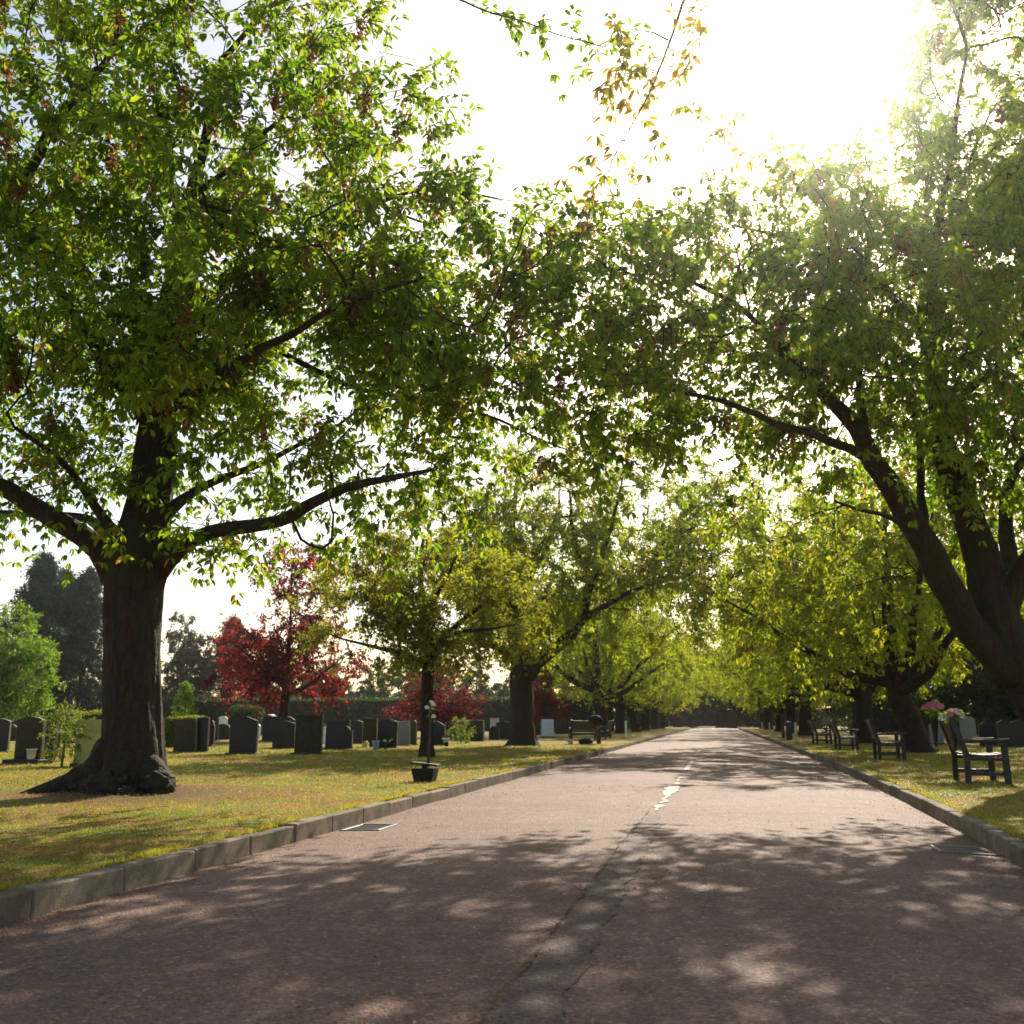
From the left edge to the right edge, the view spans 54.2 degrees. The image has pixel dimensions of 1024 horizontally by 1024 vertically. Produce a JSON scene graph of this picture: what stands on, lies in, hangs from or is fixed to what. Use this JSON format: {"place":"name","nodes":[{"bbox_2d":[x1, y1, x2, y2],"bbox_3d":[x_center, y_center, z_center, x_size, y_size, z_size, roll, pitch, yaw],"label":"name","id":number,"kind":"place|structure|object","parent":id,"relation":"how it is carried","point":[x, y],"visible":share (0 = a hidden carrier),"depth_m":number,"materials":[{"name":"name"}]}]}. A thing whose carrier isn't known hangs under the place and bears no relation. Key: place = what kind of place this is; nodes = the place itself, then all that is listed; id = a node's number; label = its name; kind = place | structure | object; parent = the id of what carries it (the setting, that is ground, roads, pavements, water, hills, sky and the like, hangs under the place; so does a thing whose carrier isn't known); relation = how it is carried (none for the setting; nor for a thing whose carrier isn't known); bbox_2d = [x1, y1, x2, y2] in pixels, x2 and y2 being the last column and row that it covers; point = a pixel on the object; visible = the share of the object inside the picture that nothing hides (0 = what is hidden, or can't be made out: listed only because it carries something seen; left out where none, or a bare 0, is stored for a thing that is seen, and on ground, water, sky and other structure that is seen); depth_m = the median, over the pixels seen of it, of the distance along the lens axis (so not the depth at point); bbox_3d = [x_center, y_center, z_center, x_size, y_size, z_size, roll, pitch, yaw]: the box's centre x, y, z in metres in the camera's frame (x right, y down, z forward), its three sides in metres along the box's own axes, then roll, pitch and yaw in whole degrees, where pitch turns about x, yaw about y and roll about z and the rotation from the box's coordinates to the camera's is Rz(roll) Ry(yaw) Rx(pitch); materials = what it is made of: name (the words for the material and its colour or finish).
{"place":"outdoors","nodes":[
{"label":"outdoors","id":0,"kind":"place"},
{"bbox_2d":[0,728,1023,1023],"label":"road","id":1,"kind":"structure","parent":0,"point":[752,972],"depth_m":5.44,"materials":[{"name":"grey asphalt"}]},
{"bbox_2d":[339,824,397,830],"bbox_3d":[-1.472,3.260,10.309,0.420,0.030,0.620,-4,-12,11],"label":"drain grate","id":2,"kind":"object","parent":1,"relation":"on","point":[370,827],"visible":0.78,"depth_m":10.28,"materials":[{"name":"metal"}]},
{"bbox_2d":[476,811,648,1023],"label":"road crack","id":3,"kind":"object","parent":1,"relation":"on","point":[528,961],"visible":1,"depth_m":4.84,"materials":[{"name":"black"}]},
{"bbox_2d":[479,814,661,1023],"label":"road patch","id":4,"kind":"object","parent":1,"relation":"on","point":[539,999],"visible":1,"depth_m":4.64,"materials":[{"name":"grey asphalt"}]},
{"bbox_2d":[653,774,684,811],"bbox_3d":[2.490,4.284,15.501,0.286,0.008,8.450,-2,-12,11],"label":"road marking","id":5,"kind":"object","parent":1,"relation":"on","point":[671,788],"visible":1,"depth_m":15.02,"materials":[{"name":"paint"}]},
{"bbox_2d":[927,844,998,855],"bbox_3d":[3.808,2.868,8.461,0.460,0.031,0.500,0,-12,12],"label":"drain grate","id":6,"kind":"object","parent":1,"relation":"on","point":[960,849],"visible":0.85,"depth_m":8.43,"materials":[{"name":"metal"}]},
{"bbox_2d":[0,726,1023,889],"bbox_3d":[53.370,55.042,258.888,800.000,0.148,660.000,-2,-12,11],"label":"lawn","id":7,"kind":"structure","parent":0,"point":[801,740],"depth_m":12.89,"materials":[{"name":"green plant"}]},
{"bbox_2d":[0,718,11,752],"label":"headstone","id":8,"kind":"object","parent":7,"relation":"on","point":[5,729],"visible":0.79,"depth_m":30.82,"materials":[{"name":"black stone"}]},
{"bbox_2d":[2,717,50,763],"bbox_3d":[-10.764,5.091,22.271,0.946,1.046,0.420,-3,-12,15],"label":"headstone","id":9,"kind":"object","parent":7,"relation":"on","point":[29,729],"visible":0.76,"depth_m":22.27,"materials":[{"name":"stone"}]},
{"bbox_2d":[0,598,66,722],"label":"lime tree","id":10,"kind":"object","parent":7,"relation":"on","point":[13,662],"visible":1,"depth_m":62.20,"materials":[{"name":"green plant"}]},
{"bbox_2d":[0,550,100,724],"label":"conifer tree","id":11,"kind":"object","parent":7,"relation":"on","point":[46,595],"visible":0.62,"depth_m":89.80,"materials":[{"name":"green plant"}]},
{"bbox_2d":[43,715,59,762],"bbox_3d":[-10.800,5.313,23.377,0.351,1.095,0.300,-6,-13,25],"label":"headstone","id":12,"kind":"object","parent":7,"relation":"on","point":[52,738],"visible":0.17,"depth_m":23.37,"materials":[{"name":"grey stone"}]},
{"bbox_2d":[8,565,102,719],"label":"conifer tree","id":13,"kind":"object","parent":7,"relation":"on","point":[87,599],"visible":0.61,"depth_m":92.01,"materials":[{"name":"green plant"}]},
{"bbox_2d":[19,567,102,714],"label":"conifer tree","id":14,"kind":"object","parent":7,"relation":"on","point":[69,587],"visible":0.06,"depth_m":107.75,"materials":[{"name":"green plant"}]},
{"bbox_2d":[34,698,91,766],"bbox_3d":[-9.634,4.752,21.409,0.996,1.519,1.135,-2,-12,11],"label":"rose bush","id":15,"kind":"object","parent":7,"relation":"on","point":[63,719],"visible":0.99,"depth_m":21.35,"materials":[{"name":"green plant"}]},
{"bbox_2d":[57,709,101,742],"bbox_3d":[-18.664,9.403,43.922,3.051,1.549,0.984,-2,-12,11],"label":"hedge","id":16,"kind":"object","parent":7,"relation":"on","point":[91,714],"visible":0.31,"depth_m":43.70,"materials":[{"name":"green plant"}]},
{"bbox_2d":[69,719,101,765],"bbox_3d":[-9.157,5.027,21.776,0.757,0.999,0.300,2,-12,-8],"label":"headstone","id":17,"kind":"object","parent":7,"relation":"on","point":[94,734],"visible":0.46,"depth_m":21.78,"materials":[{"name":"stone"}]},
{"bbox_2d":[170,680,197,715],"bbox_3d":[-15.432,9.346,47.042,1.924,2.862,1.391,-2,-12,11],"label":"shrub","id":18,"kind":"object","parent":7,"relation":"on","point":[185,694],"visible":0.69,"depth_m":47.10,"materials":[{"name":"green plant"}]},
{"bbox_2d":[164,714,204,746],"bbox_3d":[-12.160,8.136,37.170,1.498,1.250,1.070,-2,-12,11],"label":"hedge","id":19,"kind":"object","parent":7,"relation":"on","point":[168,731],"visible":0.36,"depth_m":36.89,"materials":[{"name":"green plant"}]},
{"bbox_2d":[173,719,196,751],"bbox_3d":[-9.771,6.722,29.920,0.877,1.053,0.300,-4,-12,18],"label":"headstone","id":20,"kind":"object","parent":7,"relation":"on","point":[185,735],"visible":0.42,"depth_m":29.90,"materials":[{"name":"stone"}]},
{"bbox_2d":[161,611,221,701],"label":"tree","id":21,"kind":"object","parent":7,"relation":"on","point":[188,654],"visible":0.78,"depth_m":102.97,"materials":[{"name":"green plant"}]},
{"bbox_2d":[197,717,209,751],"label":"headstone","id":22,"kind":"object","parent":7,"relation":"on","point":[203,727],"visible":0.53,"depth_m":29.90,"materials":[{"name":"black stone"}]},
{"bbox_2d":[209,720,215,746],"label":"headstone","id":23,"kind":"object","parent":7,"relation":"on","point":[212,733],"visible":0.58,"depth_m":38.25,"materials":[{"name":"grey stone"}]},
{"bbox_2d":[218,724,229,739],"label":"headstone","id":24,"kind":"object","parent":7,"relation":"on","point":[224,731],"visible":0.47,"depth_m":50.91,"materials":[{"name":"grey stone"}]},
{"bbox_2d":[200,614,264,701],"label":"conifer tree","id":25,"kind":"object","parent":7,"relation":"on","point":[218,688],"visible":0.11,"depth_m":105.91,"materials":[{"name":"green plant"}]},
{"bbox_2d":[226,716,258,754],"bbox_3d":[-7.794,6.491,29.023,0.978,1.098,0.300,-3,-12,14],"label":"headstone","id":26,"kind":"object","parent":7,"relation":"on","point":[243,738],"visible":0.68,"depth_m":29.00,"materials":[{"name":"black stone"}]},
{"bbox_2d":[224,703,266,735],"bbox_3d":[-16.886,13.466,63.389,3.007,2.745,2.674,-2,-12,11],"label":"shrub","id":27,"kind":"object","parent":7,"relation":"on","point":[235,712],"visible":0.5,"depth_m":62.87,"materials":[{"name":"green plant"}]},
{"bbox_2d":[259,716,280,740],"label":"headstone","id":28,"kind":"object","parent":7,"relation":"on","point":[267,729],"visible":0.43,"depth_m":47.89,"materials":[{"name":"grey stone"}]},
{"bbox_2d":[272,721,294,748],"bbox_3d":[-7.848,7.689,34.429,0.774,0.964,0.110,-1,-12,5],"label":"headstone","id":29,"kind":"object","parent":7,"relation":"on","point":[283,734],"visible":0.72,"depth_m":34.38,"materials":[{"name":"grey stone"}]},
{"bbox_2d":[197,538,376,718],"bbox_3d":[-10.976,6.137,49.046,8.280,10.192,7.634,-2,-12,11],"label":"maple tree","id":30,"kind":"object","parent":7,"relation":"on","point":[270,664],"visible":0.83,"depth_m":48.21,"materials":[{"name":"red plant"}]},
{"bbox_2d":[290,715,323,754],"bbox_3d":[-5.913,6.477,29.026,0.965,1.128,0.300,-3,-12,16],"label":"headstone","id":31,"kind":"object","parent":7,"relation":"on","point":[308,734],"visible":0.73,"depth_m":29.02,"materials":[{"name":"stone"}]},
{"bbox_2d":[291,657,353,700],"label":"broadleaf tree","id":32,"kind":"object","parent":7,"relation":"on","point":[323,667],"visible":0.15,"depth_m":107.50,"materials":[{"name":"green plant"}]},
{"bbox_2d":[322,720,350,748],"bbox_3d":[-5.978,7.625,34.181,0.969,1.007,0.300,-3,-12,15],"label":"headstone","id":33,"kind":"object","parent":7,"relation":"on","point":[332,726],"visible":0.47,"depth_m":34.22,"materials":[{"name":"black stone"}]},
{"bbox_2d":[335,726,352,749],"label":"headstone","id":34,"kind":"object","parent":7,"relation":"on","point":[344,737],"visible":0.84,"depth_m":33.86,"materials":[{"name":"black stone"}]},
{"bbox_2d":[0,727,691,925],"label":"kerb","id":35,"kind":"structure","parent":7,"relation":"on","point":[29,900],"depth_m":7.63,"materials":[{"name":"concrete"}]},
{"bbox_2d":[0,0,701,794],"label":"cherry tree","id":36,"kind":"object","parent":7,"relation":"on","point":[170,366],"visible":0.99,"depth_m":13.09,"materials":[{"name":"green plant"}]},
{"bbox_2d":[350,720,362,743],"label":"headstone","id":37,"kind":"object","parent":7,"relation":"on","point":[356,727],"visible":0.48,"depth_m":41.54,"materials":[{"name":"grey stone"}]},
{"bbox_2d":[92,694,639,730],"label":"hedge","id":38,"kind":"object","parent":7,"relation":"on","point":[369,708],"visible":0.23,"depth_m":94.97,"materials":[{"name":"green plant"}]},
{"bbox_2d":[364,718,377,746],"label":"headstone","id":39,"kind":"object","parent":7,"relation":"on","point":[370,729],"visible":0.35,"depth_m":36.80,"materials":[{"name":"stone"}]},
{"bbox_2d":[338,663,409,700],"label":"broadleaf tree","id":40,"kind":"object","parent":7,"relation":"on","point":[369,690],"visible":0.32,"depth_m":108.28,"materials":[{"name":"green plant"}]},
{"bbox_2d":[377,719,398,747],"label":"headstone","id":41,"kind":"object","parent":7,"relation":"on","point":[387,729],"visible":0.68,"depth_m":35.44,"materials":[{"name":"black stone"}]},
{"bbox_2d":[397,721,411,745],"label":"headstone","id":42,"kind":"object","parent":7,"relation":"on","point":[404,733],"visible":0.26,"depth_m":38.22,"materials":[{"name":"grey stone"}]},
{"bbox_2d":[410,720,417,744],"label":"headstone","id":43,"kind":"object","parent":7,"relation":"on","point":[413,732],"visible":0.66,"depth_m":39.83,"materials":[{"name":"grey stone"}]},
{"bbox_2d":[410,700,440,781],"bbox_3d":[-1.362,3.612,15.788,0.439,1.258,0.354,-2,-12,11],"label":"flower stand","id":44,"kind":"object","parent":7,"relation":"on","point":[425,773],"visible":0.98,"depth_m":15.59,"materials":[{"name":"black metal"}]},
{"bbox_2d":[392,655,460,696],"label":"broadleaf tree","id":45,"kind":"object","parent":7,"relation":"on","point":[415,688],"visible":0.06,"depth_m":113.31,"materials":[{"name":"green plant"}]},
{"bbox_2d":[279,509,574,757],"bbox_3d":[-2.185,3.277,27.183,6.728,6.690,7.211,10,-15,-40],"label":"cherry tree","id":46,"kind":"object","parent":7,"relation":"on","point":[429,639],"visible":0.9,"depth_m":26.60,"materials":[{"name":"green plant"}]},
{"bbox_2d":[381,663,490,727],"bbox_3d":[-4.438,10.782,58.044,6.108,4.633,6.624,3,-12,-13],"label":"maple tree","id":47,"kind":"object","parent":7,"relation":"on","point":[446,707],"visible":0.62,"depth_m":57.46,"materials":[{"name":"red plant"}]},
{"bbox_2d":[433,721,444,745],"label":"headstone","id":48,"kind":"object","parent":7,"relation":"on","point":[438,731],"visible":0.45,"depth_m":38.22,"materials":[{"name":"black stone"}]},
{"bbox_2d":[446,716,475,743],"bbox_3d":[-2.115,9.260,42.332,1.356,1.389,1.247,-2,-12,11],"label":"rose bush","id":49,"kind":"object","parent":7,"relation":"on","point":[467,738],"visible":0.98,"depth_m":42.26,"materials":[{"name":"green plant"}]},
{"bbox_2d":[465,720,485,740],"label":"headstone","id":50,"kind":"object","parent":7,"relation":"on","point":[478,726],"visible":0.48,"depth_m":47.70,"materials":[{"name":"stone"}]},
{"bbox_2d":[442,662,509,699],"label":"broadleaf tree","id":51,"kind":"object","parent":7,"relation":"on","point":[483,689],"visible":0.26,"depth_m":108.32,"materials":[{"name":"green plant"}]},
{"bbox_2d":[496,721,509,738],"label":"headstone","id":52,"kind":"object","parent":7,"relation":"on","point":[503,727],"visible":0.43,"depth_m":53.11,"materials":[{"name":"grey stone"}]},
{"bbox_2d":[0,741,1023,1023],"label":"fallen leaves","id":53,"kind":"object","parent":7,"relation":"on","point":[480,769],"visible":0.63,"depth_m":10.82,"materials":[{"name":"brown plant"}]},
{"bbox_2d":[497,666,573,699],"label":"broadleaf tree","id":54,"kind":"object","parent":7,"relation":"on","point":[502,686],"visible":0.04,"depth_m":114.71,"materials":[{"name":"green plant"}]},
{"bbox_2d":[540,719,554,736],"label":"headstone","id":55,"kind":"object","parent":7,"relation":"on","point":[547,727],"visible":1,"depth_m":59.76,"materials":[{"name":"stone"}]},
{"bbox_2d":[532,664,572,727],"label":"maple tree","id":56,"kind":"object","parent":7,"relation":"on","point":[544,706],"visible":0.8,"depth_m":61.41,"materials":[{"name":"red plant"}]},
{"bbox_2d":[554,720,568,733],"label":"headstone","id":57,"kind":"object","parent":7,"relation":"on","point":[564,729],"visible":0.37,"depth_m":73.52,"materials":[{"name":"grey stone"}]},
{"bbox_2d":[372,410,789,746],"bbox_3d":[2.380,2.554,39.272,17.142,13.114,10.082,-2,-12,11],"label":"cherry tree","id":58,"kind":"object","parent":7,"relation":"on","point":[596,555],"visible":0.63,"depth_m":38.02,"materials":[{"name":"green plant"}]},
{"bbox_2d":[569,720,600,743],"bbox_3d":[3.033,9.152,41.613,1.270,1.002,0.838,1,-12,-3],"label":"bench","id":59,"kind":"object","parent":7,"relation":"on","point":[578,726],"visible":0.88,"depth_m":41.35,"materials":[{"name":"brown wood"}]},
{"bbox_2d":[492,539,716,735],"bbox_3d":[5.658,8.224,65.727,14.515,13.148,14.272,2,-12,-11],"label":"avenue tree","id":60,"kind":"object","parent":7,"relation":"on","point":[590,674],"visible":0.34,"depth_m":64.34,"materials":[{"name":"green plant"}]},
{"bbox_2d":[531,579,716,732],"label":"avenue tree","id":61,"kind":"object","parent":7,"relation":"on","point":[621,703],"visible":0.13,"depth_m":76.84,"materials":[{"name":"green plant"}]},
{"bbox_2d":[556,606,709,731],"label":"avenue tree","id":62,"kind":"object","parent":7,"relation":"on","point":[634,725],"visible":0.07,"depth_m":89.32,"materials":[{"name":"green plant"}]},
{"bbox_2d":[584,616,708,730],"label":"avenue tree","id":63,"kind":"object","parent":7,"relation":"on","point":[645,722],"visible":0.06,"depth_m":101.97,"materials":[{"name":"green plant"}]},
{"bbox_2d":[611,633,712,728],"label":"avenue tree","id":64,"kind":"object","parent":7,"relation":"on","point":[654,717],"visible":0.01,"depth_m":115.35,"materials":[{"name":"green plant"}]},
{"bbox_2d":[672,710,681,726],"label":"gate pillar","id":65,"kind":"structure","parent":7,"relation":"on","point":[677,720],"depth_m":150.48,"materials":[{"name":"stone"}]},
{"bbox_2d":[682,716,752,726],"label":"iron gate","id":66,"kind":"structure","parent":65,"relation":"attached to","point":[715,720],"depth_m":149.87,"materials":[{"name":"black metal"}]},
{"bbox_2d":[636,674,722,727],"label":"avenue tree","id":67,"kind":"object","parent":7,"relation":"on","point":[662,723],"visible":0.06,"depth_m":129.85,"materials":[{"name":"green plant"}]},
{"bbox_2d":[679,677,744,727],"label":"broadleaf tree","id":68,"kind":"object","parent":7,"relation":"on","point":[717,707],"visible":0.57,"depth_m":158.16,"materials":[{"name":"green plant"}]},
{"bbox_2d":[614,709,846,726],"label":"hedge","id":69,"kind":"object","parent":7,"relation":"on","point":[738,723],"visible":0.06,"depth_m":179.65,"materials":[{"name":"green plant"}]},
{"bbox_2d":[706,648,771,728],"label":"avenue tree","id":70,"kind":"object","parent":7,"relation":"on","point":[761,715],"visible":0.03,"depth_m":127.23,"materials":[{"name":"green plant"}]},
{"bbox_2d":[705,639,796,729],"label":"avenue tree","id":71,"kind":"object","parent":7,"relation":"on","point":[767,715],"visible":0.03,"depth_m":109.85,"materials":[{"name":"green plant"}]},
{"bbox_2d":[484,0,1023,724],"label":"cherry tree","id":72,"kind":"object","parent":7,"relation":"on","point":[828,360],"visible":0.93,"depth_m":14.80,"materials":[{"name":"green plant"}]},
{"bbox_2d":[694,594,853,732],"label":"avenue tree","id":73,"kind":"object","parent":7,"relation":"on","point":[791,705],"visible":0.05,"depth_m":79.62,"materials":[{"name":"green plant"}]},
{"bbox_2d":[703,626,846,730],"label":"avenue tree","id":74,"kind":"object","parent":7,"relation":"on","point":[779,711],"visible":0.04,"depth_m":93.44,"materials":[{"name":"green plant"}]},
{"bbox_2d":[700,543,880,735],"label":"avenue tree","id":75,"kind":"object","parent":7,"relation":"on","point":[805,714],"visible":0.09,"depth_m":66.35,"materials":[{"name":"green plant"}]},
{"bbox_2d":[773,703,839,727],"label":"broadleaf tree","id":76,"kind":"object","parent":7,"relation":"on","point":[819,721],"visible":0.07,"depth_m":139.85,"materials":[{"name":"green plant"}]},
{"bbox_2d":[807,720,832,743],"bbox_3d":[12.787,9.133,41.520,0.838,1.002,1.270,-2,-12,8],"label":"bench","id":77,"kind":"object","parent":7,"relation":"on","point":[812,727],"visible":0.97,"depth_m":41.04,"materials":[{"name":"brown wood"}]},
{"bbox_2d":[816,685,853,726],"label":"broadleaf tree","id":78,"kind":"object","parent":7,"relation":"on","point":[832,710],"visible":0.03,"depth_m":109.67,"materials":[{"name":"green plant"}]},
{"bbox_2d":[649,398,1023,752],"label":"avenue tree","id":79,"kind":"object","parent":7,"relation":"on","point":[899,678],"visible":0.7,"depth_m":30.02,"materials":[{"name":"green plant"}]},
{"bbox_2d":[683,470,996,742],"bbox_3d":[15.470,4.006,44.995,14.188,12.644,14.742,6,-13,-28],"label":"avenue tree","id":80,"kind":"object","parent":7,"relation":"on","point":[860,693],"visible":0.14,"depth_m":43.74,"materials":[{"name":"green plant"}]},
{"bbox_2d":[828,719,858,749],"bbox_3d":[11.166,7.489,33.653,0.838,1.002,1.270,-2,-12,11],"label":"bench","id":81,"kind":"object","parent":7,"relation":"on","point":[834,728],"visible":0.98,"depth_m":33.15,"materials":[{"name":"brown wood"}]},
{"bbox_2d":[730,510,969,712],"bbox_3d":[18.880,6.188,54.062,13.559,12.332,13.789,5,-13,-24],"label":"avenue tree","id":82,"kind":"object","parent":7,"relation":"on","point":[921,689],"depth_m":53.41,"materials":[{"name":"green plant"}]},
{"bbox_2d":[737,727,1023,866],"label":"kerb","id":83,"kind":"structure","parent":7,"relation":"on","point":[1000,841],"depth_m":11.03,"materials":[{"name":"concrete"}]},
{"bbox_2d":[864,719,906,759],"bbox_3d":[9.210,5.608,24.653,0.838,1.002,1.270,-3,-12,14],"label":"bench","id":84,"kind":"object","parent":7,"relation":"on","point":[874,734],"visible":0.96,"depth_m":24.14,"materials":[{"name":"brown wood"}]},
{"bbox_2d":[819,692,991,733],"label":"hedge","id":85,"kind":"object","parent":7,"relation":"on","point":[885,719],"visible":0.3,"depth_m":72.87,"materials":[{"name":"green plant"}]},
{"bbox_2d":[928,723,945,743],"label":"headstone","id":86,"kind":"object","parent":7,"relation":"on","point":[940,737],"visible":0.41,"depth_m":41.56,"materials":[{"name":"grey stone"}]},
{"bbox_2d":[890,668,989,735],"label":"broadleaf tree","id":87,"kind":"object","parent":7,"relation":"on","point":[919,703],"visible":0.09,"depth_m":63.33,"materials":[{"name":"green plant"}]},
{"bbox_2d":[959,716,976,737],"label":"headstone","id":88,"kind":"object","parent":7,"relation":"on","point":[967,726],"visible":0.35,"depth_m":45.59,"materials":[{"name":"grey stone"}]},
{"bbox_2d":[927,628,1021,728],"bbox_3d":[27.833,8.769,56.978,8.541,8.166,8.241,-6,-13,28],"label":"broadleaf tree","id":89,"kind":"object","parent":7,"relation":"on","point":[941,693],"visible":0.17,"depth_m":55.96,"materials":[{"name":"green plant"}]},
{"bbox_2d":[938,717,1011,783],"bbox_3d":[7.303,3.756,15.793,0.838,1.002,1.270,-3,-12,15],"label":"bench","id":90,"kind":"object","parent":7,"relation":"on","point":[990,756],"visible":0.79,"depth_m":15.28,"materials":[{"name":"brown wood"}]},
{"bbox_2d":[920,699,943,746],"bbox_3d":[6.910,3.456,16.407,0.394,0.777,0.243,-2,-12,11],"label":"flower bouquet","id":91,"kind":"object","parent":90,"relation":"on","point":[933,706],"visible":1,"depth_m":16.38,"materials":[{"name":"pink plant"}]},
{"bbox_2d":[938,708,965,750],"bbox_3d":[6.834,3.360,15.473,0.441,0.643,0.231,-2,-12,11],"label":"flower bouquet","id":92,"kind":"object","parent":90,"relation":"on","point":[954,712],"visible":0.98,"depth_m":15.47,"materials":[{"name":"pink plant"}]},
{"bbox_2d":[950,608,1023,724],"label":"broadleaf tree","id":93,"kind":"object","parent":7,"relation":"on","point":[985,686],"visible":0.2,"depth_m":54.77,"materials":[{"name":"green plant"}]},
{"bbox_2d":[978,721,997,745],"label":"headstone","id":94,"kind":"object","parent":7,"relation":"on","point":[987,729],"visible":0.67,"depth_m":36.82,"materials":[{"name":"black stone"}]},
{"bbox_2d":[996,720,1023,746],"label":"headstone","id":95,"kind":"object","parent":7,"relation":"on","point":[1013,731],"visible":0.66,"depth_m":35.45,"materials":[{"name":"black stone"}]},
{"bbox_2d":[0,0,1023,721],"label":"sky","id":96,"kind":"structure","parent":0,"point":[811,72],"materials":[{"name":"white"}]},
{"bbox_2d":[726,710,736,727],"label":"gate pillar","id":97,"kind":"structure","parent":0,"point":[732,718],"depth_m":148.92,"materials":[{"name":"stone"}]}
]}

